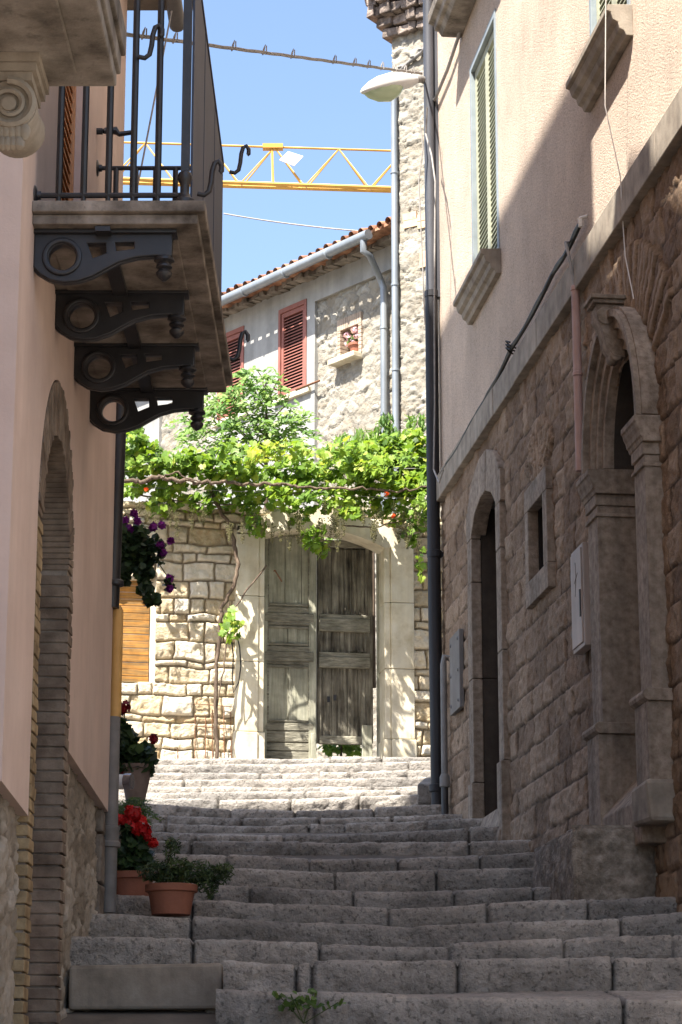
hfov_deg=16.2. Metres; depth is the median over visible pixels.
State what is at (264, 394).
young tree
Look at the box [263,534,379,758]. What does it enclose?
wooden gate
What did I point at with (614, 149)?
hanging cable
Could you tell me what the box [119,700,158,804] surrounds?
flower pot
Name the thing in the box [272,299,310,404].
window
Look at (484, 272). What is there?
window
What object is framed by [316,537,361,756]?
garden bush
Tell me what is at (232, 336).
window
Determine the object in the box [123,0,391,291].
sky
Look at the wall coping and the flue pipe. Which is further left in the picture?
the flue pipe
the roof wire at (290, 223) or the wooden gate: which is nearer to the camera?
the wooden gate
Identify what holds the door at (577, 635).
in the meter box
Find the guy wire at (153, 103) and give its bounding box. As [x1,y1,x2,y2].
[138,10,171,184]
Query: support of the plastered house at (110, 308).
on the ground
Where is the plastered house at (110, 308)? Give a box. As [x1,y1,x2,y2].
[0,0,250,1023]
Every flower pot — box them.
[116,805,158,895]
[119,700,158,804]
[137,836,233,916]
[343,326,358,350]
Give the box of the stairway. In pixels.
[66,756,681,1023]
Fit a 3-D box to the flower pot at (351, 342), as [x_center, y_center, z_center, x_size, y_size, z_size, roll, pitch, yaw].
[0.221,-2.494,35.532,0.298,0.440,0.388,10,-17,-34]
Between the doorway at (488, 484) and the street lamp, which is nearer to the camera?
the doorway at (488, 484)
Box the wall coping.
[417,773,430,803]
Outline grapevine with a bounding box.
[124,427,426,758]
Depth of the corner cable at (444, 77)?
24.02 m
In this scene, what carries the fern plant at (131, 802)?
on the stairway
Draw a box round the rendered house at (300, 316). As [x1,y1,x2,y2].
[124,217,391,758]
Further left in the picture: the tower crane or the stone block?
the tower crane
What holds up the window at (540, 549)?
in the stuccoed house at (570, 442)
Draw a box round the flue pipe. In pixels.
[119,773,134,789]
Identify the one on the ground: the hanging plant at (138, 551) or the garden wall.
the garden wall
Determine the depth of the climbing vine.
30.73 m
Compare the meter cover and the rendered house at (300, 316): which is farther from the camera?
the rendered house at (300, 316)
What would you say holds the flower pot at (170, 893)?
on the stairway
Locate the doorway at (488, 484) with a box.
[466,449,511,840]
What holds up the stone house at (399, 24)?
on the ground
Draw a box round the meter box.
[570,542,590,654]
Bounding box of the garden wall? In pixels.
[119,500,442,758]
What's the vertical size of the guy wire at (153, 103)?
1.908 m
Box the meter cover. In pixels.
[449,629,463,715]
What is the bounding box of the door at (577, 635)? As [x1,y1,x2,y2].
[570,547,583,649]
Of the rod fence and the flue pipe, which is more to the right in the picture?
the rod fence
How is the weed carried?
on the stairway
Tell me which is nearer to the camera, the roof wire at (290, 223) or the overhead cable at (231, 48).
the overhead cable at (231, 48)
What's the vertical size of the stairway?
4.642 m
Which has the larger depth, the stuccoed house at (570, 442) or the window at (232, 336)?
the window at (232, 336)
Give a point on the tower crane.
(288, 158)
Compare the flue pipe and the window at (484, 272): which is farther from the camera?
the window at (484, 272)
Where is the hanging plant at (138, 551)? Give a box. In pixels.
[120,508,175,608]
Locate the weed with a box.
[272,988,345,1023]
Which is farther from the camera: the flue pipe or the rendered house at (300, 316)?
the rendered house at (300, 316)
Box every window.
[119,576,157,681]
[211,326,246,428]
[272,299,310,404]
[453,8,500,324]
[524,465,555,608]
[566,0,632,112]
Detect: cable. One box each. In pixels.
[126,27,422,74]
[418,32,460,482]
[439,215,587,473]
[604,0,633,298]
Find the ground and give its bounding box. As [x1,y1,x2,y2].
[61,820,486,1023]
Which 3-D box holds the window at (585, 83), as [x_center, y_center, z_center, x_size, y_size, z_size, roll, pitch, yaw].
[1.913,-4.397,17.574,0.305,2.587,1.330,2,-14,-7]
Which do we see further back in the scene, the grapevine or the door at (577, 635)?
the grapevine
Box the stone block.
[532,824,657,901]
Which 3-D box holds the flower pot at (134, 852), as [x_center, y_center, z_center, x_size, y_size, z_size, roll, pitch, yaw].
[-1.320,2.164,15.227,0.343,0.591,0.329,0,-14,0]
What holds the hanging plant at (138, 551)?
attached to the plastered house at (110, 308)
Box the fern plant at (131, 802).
[118,796,162,841]
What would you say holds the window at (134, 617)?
in the garden wall
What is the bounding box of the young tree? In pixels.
[164,365,328,509]
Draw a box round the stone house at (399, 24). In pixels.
[365,0,441,517]
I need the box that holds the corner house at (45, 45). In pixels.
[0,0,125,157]
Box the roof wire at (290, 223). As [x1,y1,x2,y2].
[223,213,357,230]
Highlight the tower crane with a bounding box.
[123,141,390,192]
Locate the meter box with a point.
(580, 604)
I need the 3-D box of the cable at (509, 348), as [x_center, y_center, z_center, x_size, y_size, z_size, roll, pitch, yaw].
[1.399,-1.287,20.905,0.119,0.326,6.374,2,-14,-7]
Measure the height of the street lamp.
0.407 m
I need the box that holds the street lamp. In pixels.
[360,72,434,101]
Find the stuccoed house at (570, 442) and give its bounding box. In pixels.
[423,0,681,911]

